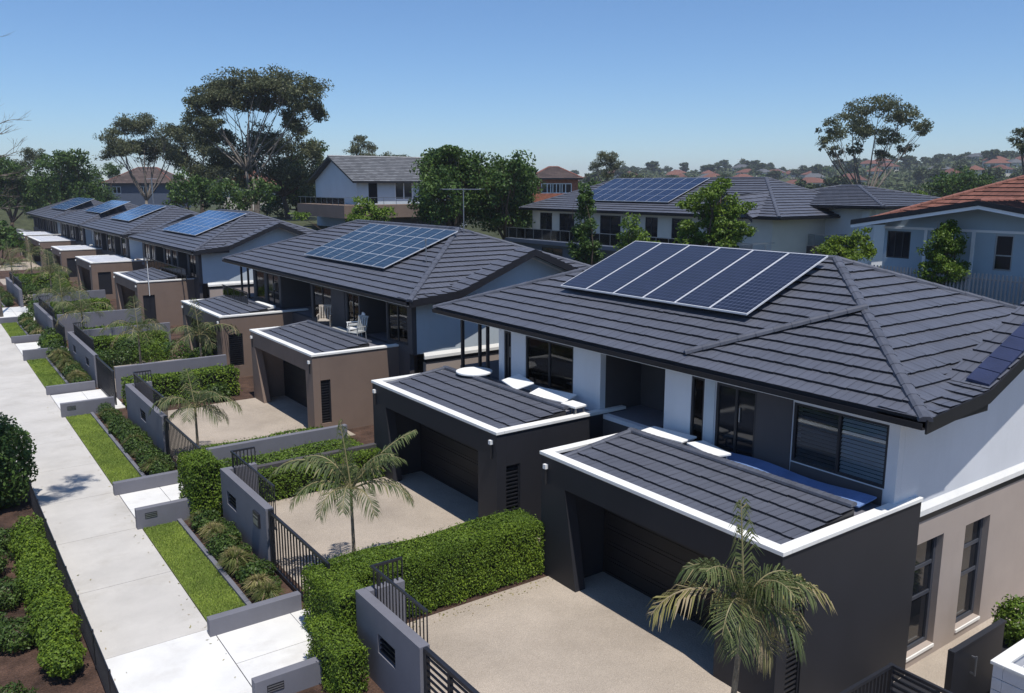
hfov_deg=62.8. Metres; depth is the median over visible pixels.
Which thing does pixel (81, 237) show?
window
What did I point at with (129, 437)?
grass tuft
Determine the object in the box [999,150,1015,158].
tree
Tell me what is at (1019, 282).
picket fence
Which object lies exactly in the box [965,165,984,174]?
house
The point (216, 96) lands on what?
tree
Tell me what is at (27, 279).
shrub
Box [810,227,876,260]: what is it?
tree
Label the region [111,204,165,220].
solar array
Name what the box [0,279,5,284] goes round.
driveway
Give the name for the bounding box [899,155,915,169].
tree
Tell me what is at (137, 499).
driveway apron
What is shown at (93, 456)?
lawn
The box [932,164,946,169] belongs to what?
tree
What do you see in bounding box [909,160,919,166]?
tree
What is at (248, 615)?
wall
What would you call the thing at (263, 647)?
driveway apron
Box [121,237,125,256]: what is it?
window
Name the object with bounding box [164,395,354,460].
driveway
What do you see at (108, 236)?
window
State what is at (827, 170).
tree
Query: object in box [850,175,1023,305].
house
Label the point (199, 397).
palm tree
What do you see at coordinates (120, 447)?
garden edging
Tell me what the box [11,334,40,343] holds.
wall
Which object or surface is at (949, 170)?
house
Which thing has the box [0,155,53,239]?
tree
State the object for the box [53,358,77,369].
grass tuft
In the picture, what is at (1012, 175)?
tree
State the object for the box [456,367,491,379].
round table
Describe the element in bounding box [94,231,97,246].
window
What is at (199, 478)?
hedge
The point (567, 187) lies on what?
window
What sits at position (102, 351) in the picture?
shrub
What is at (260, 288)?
window
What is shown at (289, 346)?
house
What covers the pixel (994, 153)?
tree
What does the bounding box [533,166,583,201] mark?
house
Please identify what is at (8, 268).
driveway
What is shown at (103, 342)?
hedge
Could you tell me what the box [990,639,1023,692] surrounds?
wall
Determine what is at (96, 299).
hedge
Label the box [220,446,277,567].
boundary wall
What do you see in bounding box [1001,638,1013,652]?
plant trough
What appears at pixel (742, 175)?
house
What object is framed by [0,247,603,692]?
garden soil
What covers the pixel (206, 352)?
shrub
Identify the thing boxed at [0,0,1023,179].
sky
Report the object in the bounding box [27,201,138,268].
house
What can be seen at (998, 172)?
tree
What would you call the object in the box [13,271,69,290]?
hedge
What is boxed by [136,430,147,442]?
shrub
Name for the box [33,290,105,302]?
garden wall
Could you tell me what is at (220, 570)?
garden edging
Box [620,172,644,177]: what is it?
tree
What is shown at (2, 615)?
shrub
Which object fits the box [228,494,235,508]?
slot window
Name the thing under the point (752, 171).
tree
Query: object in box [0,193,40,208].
tree
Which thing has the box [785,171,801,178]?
house
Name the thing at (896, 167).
house
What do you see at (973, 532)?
window
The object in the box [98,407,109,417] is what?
shrub
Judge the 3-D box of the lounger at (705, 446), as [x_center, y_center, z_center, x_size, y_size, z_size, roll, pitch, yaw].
[4.630,2.533,19.776,0.500,0.299,1.100,-4,12,-21]
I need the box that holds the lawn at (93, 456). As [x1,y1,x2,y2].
[66,415,137,485]
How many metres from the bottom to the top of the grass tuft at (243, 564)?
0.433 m
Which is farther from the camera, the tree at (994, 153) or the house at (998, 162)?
the tree at (994, 153)
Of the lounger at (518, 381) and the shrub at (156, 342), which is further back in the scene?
the shrub at (156, 342)
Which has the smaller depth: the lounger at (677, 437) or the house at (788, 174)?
the lounger at (677, 437)
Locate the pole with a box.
[151,178,153,203]
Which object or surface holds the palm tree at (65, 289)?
on the garden soil
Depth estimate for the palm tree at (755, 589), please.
12.91 m
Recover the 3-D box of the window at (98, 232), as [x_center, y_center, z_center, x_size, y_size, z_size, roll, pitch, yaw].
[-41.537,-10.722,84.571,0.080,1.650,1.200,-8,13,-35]
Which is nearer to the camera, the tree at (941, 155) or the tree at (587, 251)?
the tree at (587, 251)
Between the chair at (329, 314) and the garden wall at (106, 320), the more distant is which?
the garden wall at (106, 320)
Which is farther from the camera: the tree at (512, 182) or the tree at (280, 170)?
the tree at (280, 170)
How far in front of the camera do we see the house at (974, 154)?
567.79 m
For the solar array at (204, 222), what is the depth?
63.88 m
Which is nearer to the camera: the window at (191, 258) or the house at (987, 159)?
the window at (191, 258)
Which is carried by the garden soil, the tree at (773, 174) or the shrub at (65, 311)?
the shrub at (65, 311)
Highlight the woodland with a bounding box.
[42,156,1021,202]
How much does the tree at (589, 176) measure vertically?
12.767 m
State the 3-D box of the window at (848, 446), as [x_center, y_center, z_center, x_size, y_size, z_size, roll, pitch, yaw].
[7.012,2.026,17.761,0.360,1.380,2.270,-8,13,-35]
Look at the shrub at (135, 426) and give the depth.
31.64 m
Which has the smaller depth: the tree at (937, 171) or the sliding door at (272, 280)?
the sliding door at (272, 280)
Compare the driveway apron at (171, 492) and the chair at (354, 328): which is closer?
the driveway apron at (171, 492)
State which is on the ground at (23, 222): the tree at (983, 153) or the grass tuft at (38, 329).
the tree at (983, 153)
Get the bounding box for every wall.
[0,317,17,323]
[5,271,23,306]
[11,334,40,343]
[22,346,63,360]
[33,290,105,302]
[33,295,54,333]
[46,380,95,395]
[57,308,141,339]
[60,396,114,417]
[67,322,97,387]
[83,322,171,343]
[112,470,179,495]
[114,354,226,398]
[114,359,177,375]
[125,370,170,453]
[134,497,192,529]
[206,424,347,462]
[207,591,301,636]
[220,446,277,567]
[251,657,322,692]
[257,443,375,472]
[355,557,430,692]
[990,639,1023,692]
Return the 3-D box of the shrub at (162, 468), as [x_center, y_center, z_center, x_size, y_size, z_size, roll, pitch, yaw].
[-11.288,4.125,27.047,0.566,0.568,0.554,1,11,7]
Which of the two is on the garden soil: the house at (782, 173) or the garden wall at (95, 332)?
the garden wall at (95, 332)
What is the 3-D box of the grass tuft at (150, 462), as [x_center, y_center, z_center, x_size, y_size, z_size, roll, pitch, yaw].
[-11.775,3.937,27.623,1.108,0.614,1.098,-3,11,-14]
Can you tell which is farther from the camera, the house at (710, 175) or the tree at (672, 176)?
the house at (710, 175)
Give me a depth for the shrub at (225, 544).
21.23 m
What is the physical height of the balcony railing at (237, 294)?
0.880 m
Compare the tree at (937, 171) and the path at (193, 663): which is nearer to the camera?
the path at (193, 663)
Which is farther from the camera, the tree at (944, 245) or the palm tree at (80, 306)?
the palm tree at (80, 306)
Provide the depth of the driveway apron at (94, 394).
37.97 m
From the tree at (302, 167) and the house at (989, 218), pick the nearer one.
the house at (989, 218)
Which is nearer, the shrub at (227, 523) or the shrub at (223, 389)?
the shrub at (227, 523)
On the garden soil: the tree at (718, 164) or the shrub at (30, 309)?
the shrub at (30, 309)
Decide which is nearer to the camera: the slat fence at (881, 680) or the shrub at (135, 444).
the slat fence at (881, 680)
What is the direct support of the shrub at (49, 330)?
on the garden soil
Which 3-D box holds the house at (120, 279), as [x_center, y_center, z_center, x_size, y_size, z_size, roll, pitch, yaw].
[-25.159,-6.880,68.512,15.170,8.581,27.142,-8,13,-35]
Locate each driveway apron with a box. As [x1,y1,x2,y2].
[0,307,16,317]
[10,306,34,320]
[15,342,40,354]
[51,392,87,409]
[82,389,124,408]
[120,487,169,516]
[160,483,222,507]
[217,614,314,686]
[291,609,311,635]
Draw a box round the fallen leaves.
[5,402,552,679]
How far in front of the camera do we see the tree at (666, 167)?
765.38 m
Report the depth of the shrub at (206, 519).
23.00 m
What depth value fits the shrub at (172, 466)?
27.89 m
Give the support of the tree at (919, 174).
on the ground at (23, 222)
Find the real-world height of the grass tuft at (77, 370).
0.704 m
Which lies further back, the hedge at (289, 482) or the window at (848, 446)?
the hedge at (289, 482)
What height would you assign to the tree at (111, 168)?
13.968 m
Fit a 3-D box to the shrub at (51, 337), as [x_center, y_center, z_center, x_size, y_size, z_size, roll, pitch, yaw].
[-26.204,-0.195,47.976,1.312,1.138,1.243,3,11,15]
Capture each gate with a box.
[52,317,65,345]
[95,355,116,404]
[163,416,200,467]
[268,509,329,604]
[423,646,479,692]
[944,618,1006,692]
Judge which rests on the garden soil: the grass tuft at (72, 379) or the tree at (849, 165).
the grass tuft at (72, 379)
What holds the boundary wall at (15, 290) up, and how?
on the garden soil
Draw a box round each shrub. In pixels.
[0,291,10,301]
[0,412,37,509]
[0,527,12,549]
[0,548,12,573]
[0,575,25,610]
[0,610,9,636]
[0,615,38,653]
[0,680,38,692]
[2,296,13,303]
[4,299,12,306]
[17,275,37,294]
[17,313,33,325]
[18,312,33,319]
[19,283,40,303]
[22,319,35,329]
[25,299,38,316]
[28,323,41,334]
[36,332,52,347]
[37,282,59,292]
[39,326,55,336]
[42,333,66,347]
[44,338,66,347]
[46,344,62,360]
[49,278,71,292]
[52,307,69,319]
[61,364,84,380]
[72,377,85,382]
[82,306,99,311]
[82,375,91,380]
[95,348,114,363]
[96,402,113,415]
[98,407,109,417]
[100,347,135,369]
[101,409,116,422]
[108,417,124,430]
[108,420,126,435]
[109,336,145,363]
[114,423,136,440]
[120,431,135,447]
[122,436,144,454]
[129,441,147,455]
[130,424,140,434]
[132,344,168,363]
[135,444,158,463]
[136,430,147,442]
[138,455,161,473]
[141,435,152,443]
[142,337,172,360]
[148,459,168,474]
[151,446,162,455]
[153,465,169,473]
[157,452,171,463]
[159,339,191,359]
[165,461,176,470]
[181,351,198,358]
[190,344,213,356]
[191,508,221,531]
[198,520,211,536]
[205,382,230,401]
[205,533,235,556]
[213,537,238,561]
[216,516,225,524]
[220,520,235,530]
[223,526,241,544]
[235,566,256,582]
[236,542,251,553]
[239,560,268,590]
[246,554,259,562]
[258,558,276,576]
[269,575,281,587]
[991,594,1023,646]
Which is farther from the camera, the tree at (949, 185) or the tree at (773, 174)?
the tree at (773, 174)
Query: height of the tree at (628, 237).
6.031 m
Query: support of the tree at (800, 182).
on the ground at (23, 222)
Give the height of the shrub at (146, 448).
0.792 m
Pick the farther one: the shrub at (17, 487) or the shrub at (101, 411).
the shrub at (101, 411)
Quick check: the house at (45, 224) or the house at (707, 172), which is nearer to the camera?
the house at (45, 224)
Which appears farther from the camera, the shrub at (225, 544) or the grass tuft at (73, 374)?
the grass tuft at (73, 374)
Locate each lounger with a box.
[255,301,274,309]
[331,326,350,334]
[502,374,533,391]
[530,387,576,402]
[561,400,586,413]
[641,426,696,443]
[687,440,730,458]
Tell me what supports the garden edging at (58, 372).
on the garden soil
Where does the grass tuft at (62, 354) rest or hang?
on the garden soil
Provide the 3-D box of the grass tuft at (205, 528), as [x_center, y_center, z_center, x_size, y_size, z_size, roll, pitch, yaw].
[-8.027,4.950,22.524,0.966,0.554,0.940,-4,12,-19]
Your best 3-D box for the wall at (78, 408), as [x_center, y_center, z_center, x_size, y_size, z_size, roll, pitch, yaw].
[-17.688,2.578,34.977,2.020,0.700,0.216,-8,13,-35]
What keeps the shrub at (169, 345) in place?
on the garden soil
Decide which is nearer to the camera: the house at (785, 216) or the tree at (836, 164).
the house at (785, 216)
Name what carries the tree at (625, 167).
on the ground at (23, 222)
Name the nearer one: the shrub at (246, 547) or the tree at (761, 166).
the shrub at (246, 547)
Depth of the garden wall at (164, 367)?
38.44 m
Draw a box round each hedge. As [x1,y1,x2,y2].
[8,512,86,679]
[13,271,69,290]
[45,297,111,316]
[79,320,148,329]
[89,329,168,360]
[121,363,242,407]
[176,448,223,515]
[194,425,322,449]
[219,435,363,486]
[257,444,385,501]
[301,508,544,692]
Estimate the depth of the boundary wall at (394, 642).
15.63 m
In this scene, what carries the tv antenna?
attached to the house at (289, 346)
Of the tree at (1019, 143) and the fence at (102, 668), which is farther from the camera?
the tree at (1019, 143)
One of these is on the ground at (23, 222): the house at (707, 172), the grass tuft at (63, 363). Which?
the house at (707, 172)
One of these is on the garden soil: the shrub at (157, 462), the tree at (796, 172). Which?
the shrub at (157, 462)
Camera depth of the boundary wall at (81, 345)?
42.33 m
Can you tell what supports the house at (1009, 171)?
on the ground at (23, 222)
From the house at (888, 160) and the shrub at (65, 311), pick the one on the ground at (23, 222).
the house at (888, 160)
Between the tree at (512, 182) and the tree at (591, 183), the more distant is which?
the tree at (591, 183)
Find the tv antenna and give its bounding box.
[443,188,480,232]
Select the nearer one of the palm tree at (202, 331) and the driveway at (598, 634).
the driveway at (598, 634)
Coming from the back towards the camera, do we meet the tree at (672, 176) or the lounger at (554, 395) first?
the tree at (672, 176)
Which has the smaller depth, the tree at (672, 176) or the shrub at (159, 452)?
the shrub at (159, 452)
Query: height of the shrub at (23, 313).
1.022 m
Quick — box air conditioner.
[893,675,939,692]
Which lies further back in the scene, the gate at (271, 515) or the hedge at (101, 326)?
the hedge at (101, 326)
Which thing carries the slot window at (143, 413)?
in the boundary wall at (140, 399)
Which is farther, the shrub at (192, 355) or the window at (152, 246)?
the window at (152, 246)
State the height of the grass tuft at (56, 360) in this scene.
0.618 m
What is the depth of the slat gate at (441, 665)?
14.02 m
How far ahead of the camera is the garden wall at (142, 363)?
41.98 m
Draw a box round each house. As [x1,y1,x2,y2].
[7,229,33,235]
[18,198,102,259]
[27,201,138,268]
[51,204,200,280]
[75,209,315,325]
[101,167,190,207]
[181,219,590,429]
[223,171,282,209]
[297,155,464,226]
[371,244,1023,692]
[505,177,840,264]
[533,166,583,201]
[666,171,683,175]
[701,170,716,174]
[703,174,719,176]
[731,164,747,171]
[733,174,752,176]
[735,169,756,176]
[757,169,769,174]
[769,169,784,175]
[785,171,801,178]
[802,173,825,178]
[805,178,823,185]
[806,184,940,266]
[845,175,866,182]
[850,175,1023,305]
[860,160,879,167]
[866,167,884,177]
[873,158,892,162]
[874,162,899,171]
[945,168,960,174]
[965,153,982,162]
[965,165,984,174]
[981,156,1009,165]
[982,159,1010,168]
[992,164,1012,176]
[1008,159,1021,167]
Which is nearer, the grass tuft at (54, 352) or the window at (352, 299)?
the window at (352, 299)
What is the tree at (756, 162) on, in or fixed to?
on the ground at (23, 222)
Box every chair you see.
[316,305,331,326]
[346,312,364,336]
[346,315,368,339]
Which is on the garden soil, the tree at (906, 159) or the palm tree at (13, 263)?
the palm tree at (13, 263)
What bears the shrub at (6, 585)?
on the garden soil
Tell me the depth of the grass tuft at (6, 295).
66.68 m
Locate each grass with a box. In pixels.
[1,322,25,337]
[27,358,65,386]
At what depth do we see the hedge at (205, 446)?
29.56 m
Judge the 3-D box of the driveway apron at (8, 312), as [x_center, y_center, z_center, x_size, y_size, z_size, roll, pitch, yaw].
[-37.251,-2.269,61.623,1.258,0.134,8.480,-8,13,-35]
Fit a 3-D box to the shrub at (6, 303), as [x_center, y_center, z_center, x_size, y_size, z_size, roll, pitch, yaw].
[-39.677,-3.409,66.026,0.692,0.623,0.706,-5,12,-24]
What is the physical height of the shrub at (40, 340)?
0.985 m
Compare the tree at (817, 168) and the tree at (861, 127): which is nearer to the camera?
the tree at (861, 127)
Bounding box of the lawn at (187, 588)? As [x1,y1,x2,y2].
[143,522,241,621]
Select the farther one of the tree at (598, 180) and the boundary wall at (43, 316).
the tree at (598, 180)
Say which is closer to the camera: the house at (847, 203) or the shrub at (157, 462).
the shrub at (157, 462)
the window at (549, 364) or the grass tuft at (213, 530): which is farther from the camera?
the window at (549, 364)
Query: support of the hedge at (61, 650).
on the garden soil
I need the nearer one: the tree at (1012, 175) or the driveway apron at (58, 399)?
the driveway apron at (58, 399)
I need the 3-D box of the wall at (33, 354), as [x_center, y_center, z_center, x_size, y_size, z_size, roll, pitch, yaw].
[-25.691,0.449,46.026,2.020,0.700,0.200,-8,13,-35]
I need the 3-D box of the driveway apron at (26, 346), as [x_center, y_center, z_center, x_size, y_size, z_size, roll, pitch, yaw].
[-27.658,0.283,48.380,1.258,0.134,5.780,-8,13,-35]
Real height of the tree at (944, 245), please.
4.083 m
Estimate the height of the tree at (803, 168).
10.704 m
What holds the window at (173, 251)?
in the house at (120, 279)
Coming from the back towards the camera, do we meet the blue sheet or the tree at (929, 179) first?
the tree at (929, 179)
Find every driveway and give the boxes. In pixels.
[0,261,40,270]
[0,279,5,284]
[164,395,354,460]
[270,471,539,589]
[407,572,739,692]
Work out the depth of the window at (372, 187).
85.49 m
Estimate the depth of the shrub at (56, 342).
46.75 m
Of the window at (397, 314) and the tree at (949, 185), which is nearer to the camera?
the window at (397, 314)
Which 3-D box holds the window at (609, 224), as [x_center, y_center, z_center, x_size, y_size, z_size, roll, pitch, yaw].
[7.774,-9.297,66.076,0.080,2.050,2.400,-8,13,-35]
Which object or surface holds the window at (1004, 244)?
in the house at (989, 218)
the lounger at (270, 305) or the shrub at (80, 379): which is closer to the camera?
the shrub at (80, 379)
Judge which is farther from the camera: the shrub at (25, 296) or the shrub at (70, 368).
the shrub at (25, 296)
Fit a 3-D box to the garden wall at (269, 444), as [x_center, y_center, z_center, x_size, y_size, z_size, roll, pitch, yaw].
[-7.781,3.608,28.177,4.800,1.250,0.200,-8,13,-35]
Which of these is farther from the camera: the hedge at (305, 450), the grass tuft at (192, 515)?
the hedge at (305, 450)
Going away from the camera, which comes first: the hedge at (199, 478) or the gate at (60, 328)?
the hedge at (199, 478)
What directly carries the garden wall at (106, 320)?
on the garden soil
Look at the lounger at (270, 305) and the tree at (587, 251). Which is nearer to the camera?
the lounger at (270, 305)
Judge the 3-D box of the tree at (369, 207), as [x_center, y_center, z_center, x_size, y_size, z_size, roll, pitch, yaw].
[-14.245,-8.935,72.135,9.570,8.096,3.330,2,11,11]
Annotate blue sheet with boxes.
[723,451,876,507]
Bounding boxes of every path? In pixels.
[0,324,206,658]
[105,630,251,692]
[894,601,1022,692]
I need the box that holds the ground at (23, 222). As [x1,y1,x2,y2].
[0,163,1009,267]
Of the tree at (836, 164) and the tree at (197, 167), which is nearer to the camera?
the tree at (197, 167)
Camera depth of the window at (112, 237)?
79.32 m
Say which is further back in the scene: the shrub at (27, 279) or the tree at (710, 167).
the tree at (710, 167)
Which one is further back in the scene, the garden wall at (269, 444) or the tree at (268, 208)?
the tree at (268, 208)
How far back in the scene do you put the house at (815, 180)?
444.63 m
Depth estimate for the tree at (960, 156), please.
586.38 m
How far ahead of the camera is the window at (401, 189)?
87.47 m
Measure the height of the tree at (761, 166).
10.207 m
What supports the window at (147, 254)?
in the house at (120, 279)
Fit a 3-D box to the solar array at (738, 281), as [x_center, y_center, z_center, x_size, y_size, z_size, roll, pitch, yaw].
[5.098,-2.208,25.044,3.284,1.373,7.534,-8,13,-35]
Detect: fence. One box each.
[26,480,118,692]
[840,662,951,692]
[873,265,1023,305]
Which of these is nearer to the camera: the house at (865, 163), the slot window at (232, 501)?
the slot window at (232, 501)
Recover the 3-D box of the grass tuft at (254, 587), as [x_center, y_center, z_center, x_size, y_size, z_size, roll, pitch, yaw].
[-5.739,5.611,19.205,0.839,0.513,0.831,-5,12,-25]
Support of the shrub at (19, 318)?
on the garden soil
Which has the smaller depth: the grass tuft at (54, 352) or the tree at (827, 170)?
the grass tuft at (54, 352)
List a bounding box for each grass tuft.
[1,293,14,299]
[30,328,42,333]
[48,348,68,360]
[50,356,67,363]
[51,349,70,359]
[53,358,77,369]
[66,372,87,379]
[67,369,87,378]
[69,375,87,382]
[96,407,118,416]
[121,433,146,447]
[129,445,152,457]
[139,456,169,473]
[183,511,209,524]
[198,519,222,537]
[200,524,227,540]
[203,527,239,545]
[214,547,255,573]
[218,546,246,561]
[225,560,256,574]
[242,571,275,590]
[244,580,266,601]
[250,581,284,602]
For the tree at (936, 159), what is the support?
on the ground at (23, 222)
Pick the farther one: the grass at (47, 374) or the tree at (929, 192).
the tree at (929, 192)
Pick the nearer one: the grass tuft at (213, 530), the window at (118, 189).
the grass tuft at (213, 530)
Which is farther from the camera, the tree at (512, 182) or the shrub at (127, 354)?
the tree at (512, 182)
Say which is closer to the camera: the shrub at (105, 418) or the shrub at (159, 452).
the shrub at (159, 452)
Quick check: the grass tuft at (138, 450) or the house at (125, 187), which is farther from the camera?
the house at (125, 187)
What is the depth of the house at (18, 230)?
151.14 m
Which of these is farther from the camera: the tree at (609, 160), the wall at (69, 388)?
the tree at (609, 160)
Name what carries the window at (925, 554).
in the house at (841, 372)
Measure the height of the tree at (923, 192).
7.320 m
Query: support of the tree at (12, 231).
on the garden soil
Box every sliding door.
[267,273,279,306]
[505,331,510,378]
[714,382,756,456]
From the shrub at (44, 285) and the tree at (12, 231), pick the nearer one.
the shrub at (44, 285)
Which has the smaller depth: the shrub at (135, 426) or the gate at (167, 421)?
the gate at (167, 421)
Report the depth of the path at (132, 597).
22.69 m
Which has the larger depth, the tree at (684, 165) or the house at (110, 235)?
the tree at (684, 165)
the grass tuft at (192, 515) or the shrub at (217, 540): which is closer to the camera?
the shrub at (217, 540)
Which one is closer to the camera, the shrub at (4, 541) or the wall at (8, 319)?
the shrub at (4, 541)
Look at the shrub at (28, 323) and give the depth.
54.62 m
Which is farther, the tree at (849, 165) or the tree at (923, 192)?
the tree at (849, 165)
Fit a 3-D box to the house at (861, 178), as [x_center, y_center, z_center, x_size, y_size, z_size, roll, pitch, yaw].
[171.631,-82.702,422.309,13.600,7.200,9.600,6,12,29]
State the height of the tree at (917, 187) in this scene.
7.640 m
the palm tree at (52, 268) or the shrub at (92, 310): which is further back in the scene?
the palm tree at (52, 268)
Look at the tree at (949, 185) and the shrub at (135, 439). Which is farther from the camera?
the tree at (949, 185)
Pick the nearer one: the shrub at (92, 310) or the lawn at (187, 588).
the lawn at (187, 588)
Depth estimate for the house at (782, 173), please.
593.75 m
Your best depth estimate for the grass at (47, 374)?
42.41 m
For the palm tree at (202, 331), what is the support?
on the driveway
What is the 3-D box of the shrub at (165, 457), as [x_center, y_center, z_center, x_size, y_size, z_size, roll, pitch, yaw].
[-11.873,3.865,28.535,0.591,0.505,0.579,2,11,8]
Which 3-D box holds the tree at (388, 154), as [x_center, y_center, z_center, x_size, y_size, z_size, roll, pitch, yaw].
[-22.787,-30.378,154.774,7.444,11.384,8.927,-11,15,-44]
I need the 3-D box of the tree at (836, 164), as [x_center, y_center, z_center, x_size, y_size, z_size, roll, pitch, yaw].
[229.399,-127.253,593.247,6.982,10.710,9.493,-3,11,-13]
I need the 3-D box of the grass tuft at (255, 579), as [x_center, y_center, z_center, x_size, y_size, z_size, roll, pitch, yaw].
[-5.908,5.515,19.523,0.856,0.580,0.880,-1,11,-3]
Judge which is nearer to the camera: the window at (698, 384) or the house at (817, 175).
the window at (698, 384)
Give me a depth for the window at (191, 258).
57.38 m
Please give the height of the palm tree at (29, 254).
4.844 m
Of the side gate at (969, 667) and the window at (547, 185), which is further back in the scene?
the window at (547, 185)
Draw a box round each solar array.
[50,197,92,209]
[85,200,129,212]
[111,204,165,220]
[162,210,245,235]
[304,223,457,268]
[560,241,827,314]
[575,178,708,201]
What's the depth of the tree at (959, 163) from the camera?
439.05 m
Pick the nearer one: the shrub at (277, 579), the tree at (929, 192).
the shrub at (277, 579)
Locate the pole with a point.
(152, 191)
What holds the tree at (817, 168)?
on the ground at (23, 222)
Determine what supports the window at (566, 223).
in the house at (785, 216)
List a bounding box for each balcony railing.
[144,257,186,281]
[222,284,247,303]
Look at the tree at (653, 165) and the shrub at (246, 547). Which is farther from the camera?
the tree at (653, 165)
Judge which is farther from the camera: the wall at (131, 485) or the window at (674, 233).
the window at (674, 233)
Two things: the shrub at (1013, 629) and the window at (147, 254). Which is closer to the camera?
the shrub at (1013, 629)
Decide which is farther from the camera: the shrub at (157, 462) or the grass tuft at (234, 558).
the shrub at (157, 462)
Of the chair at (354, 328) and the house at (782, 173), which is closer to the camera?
the chair at (354, 328)
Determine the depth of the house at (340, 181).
87.06 m
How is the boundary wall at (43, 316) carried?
on the garden soil
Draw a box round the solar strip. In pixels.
[966,322,1023,386]
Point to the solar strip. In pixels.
(992, 367)
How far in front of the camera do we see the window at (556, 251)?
69.46 m
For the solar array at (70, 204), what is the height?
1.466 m
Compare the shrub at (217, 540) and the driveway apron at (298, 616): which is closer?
the driveway apron at (298, 616)
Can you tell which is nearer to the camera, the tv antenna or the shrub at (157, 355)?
the tv antenna
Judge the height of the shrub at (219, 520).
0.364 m
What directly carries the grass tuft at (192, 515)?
on the garden soil
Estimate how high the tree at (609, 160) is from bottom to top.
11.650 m
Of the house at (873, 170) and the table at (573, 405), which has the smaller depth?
the table at (573, 405)
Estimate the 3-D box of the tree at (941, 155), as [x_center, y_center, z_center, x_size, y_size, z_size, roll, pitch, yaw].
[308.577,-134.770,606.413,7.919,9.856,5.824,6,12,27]
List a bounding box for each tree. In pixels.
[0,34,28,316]
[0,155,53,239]
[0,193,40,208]
[0,220,25,265]
[0,242,36,283]
[9,147,50,175]
[11,237,49,273]
[24,249,70,292]
[25,148,108,204]
[32,268,89,313]
[38,193,80,206]
[52,281,116,329]
[92,112,188,203]
[93,162,122,201]
[99,295,167,363]
[147,368,242,444]
[158,124,232,212]
[162,166,280,211]
[165,298,240,356]
[176,63,334,213]
[202,119,324,218]
[260,138,329,217]
[267,419,417,551]
[288,195,397,228]
[293,152,320,195]
[342,134,377,155]
[378,151,409,156]
[406,144,496,227]
[463,150,545,241]
[565,183,606,264]
[578,178,602,189]
[582,173,605,183]
[588,150,625,182]
[590,177,611,181]
[613,212,660,250]
[615,168,627,177]
[620,165,630,170]
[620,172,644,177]
[629,166,640,169]
[645,161,659,172]
[646,497,834,692]
[664,165,672,171]
[665,175,678,177]
[673,177,757,247]
[679,162,688,171]
[705,164,716,171]
[714,162,722,170]
[716,173,732,176]
[719,159,728,168]
[737,159,752,165]
[737,166,752,170]
[748,169,762,176]
[750,160,759,165]
[756,163,766,169]
[766,170,782,179]
[789,169,805,175]
[794,179,825,188]
[798,165,813,171]
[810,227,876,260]
[811,164,822,173]
[814,93,933,187]
[820,167,834,173]
[823,175,846,185]
[831,159,842,168]
[843,160,862,171]
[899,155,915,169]
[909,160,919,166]
[909,185,929,193]
[911,189,927,194]
[912,167,931,183]
[913,219,970,285]
[919,156,930,165]
[921,165,998,196]
[923,156,943,164]
[925,168,946,177]
[927,176,940,182]
[927,187,942,195]
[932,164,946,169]
[933,153,944,163]
[950,154,965,159]
[952,160,971,171]
[959,158,968,164]
[981,150,989,158]
[981,172,1022,182]
[982,167,1005,179]
[986,149,1000,159]
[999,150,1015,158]
[1006,127,1023,173]
[1010,151,1020,157]
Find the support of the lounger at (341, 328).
on the house at (289, 346)
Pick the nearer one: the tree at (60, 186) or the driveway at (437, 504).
the driveway at (437, 504)
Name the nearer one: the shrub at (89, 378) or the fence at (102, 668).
the fence at (102, 668)
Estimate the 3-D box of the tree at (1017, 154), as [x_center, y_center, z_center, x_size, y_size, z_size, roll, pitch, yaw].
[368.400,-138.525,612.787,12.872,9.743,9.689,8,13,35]
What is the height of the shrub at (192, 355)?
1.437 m
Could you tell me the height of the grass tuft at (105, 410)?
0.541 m
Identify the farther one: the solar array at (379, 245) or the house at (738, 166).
the house at (738, 166)
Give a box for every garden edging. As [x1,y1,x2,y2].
[46,357,68,383]
[90,412,145,475]
[177,518,251,605]
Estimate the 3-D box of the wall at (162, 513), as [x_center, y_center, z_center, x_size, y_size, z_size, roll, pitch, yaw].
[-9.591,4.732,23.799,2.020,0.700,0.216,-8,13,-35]
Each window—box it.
[79,227,82,242]
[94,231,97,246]
[98,232,101,247]
[107,234,110,251]
[111,235,114,252]
[113,187,120,192]
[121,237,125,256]
[141,409,145,420]
[144,243,149,257]
[151,245,154,259]
[165,248,170,265]
[172,250,176,266]
[189,254,196,279]
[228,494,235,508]
[255,270,264,299]
[313,284,331,322]
[347,292,358,329]
[368,183,377,202]
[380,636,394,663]
[387,302,407,344]
[395,183,412,199]
[526,336,573,393]
[540,212,551,230]
[541,183,552,192]
[542,247,562,256]
[550,183,562,192]
[559,213,574,231]
[560,183,571,192]
[600,215,620,234]
[645,217,657,237]
[671,218,687,238]
[690,376,704,441]
[791,402,889,488]
[886,231,910,258]
[906,537,936,661]
[954,518,983,632]
[992,234,1014,271]
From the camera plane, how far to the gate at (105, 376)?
37.74 m
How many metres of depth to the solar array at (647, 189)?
66.37 m

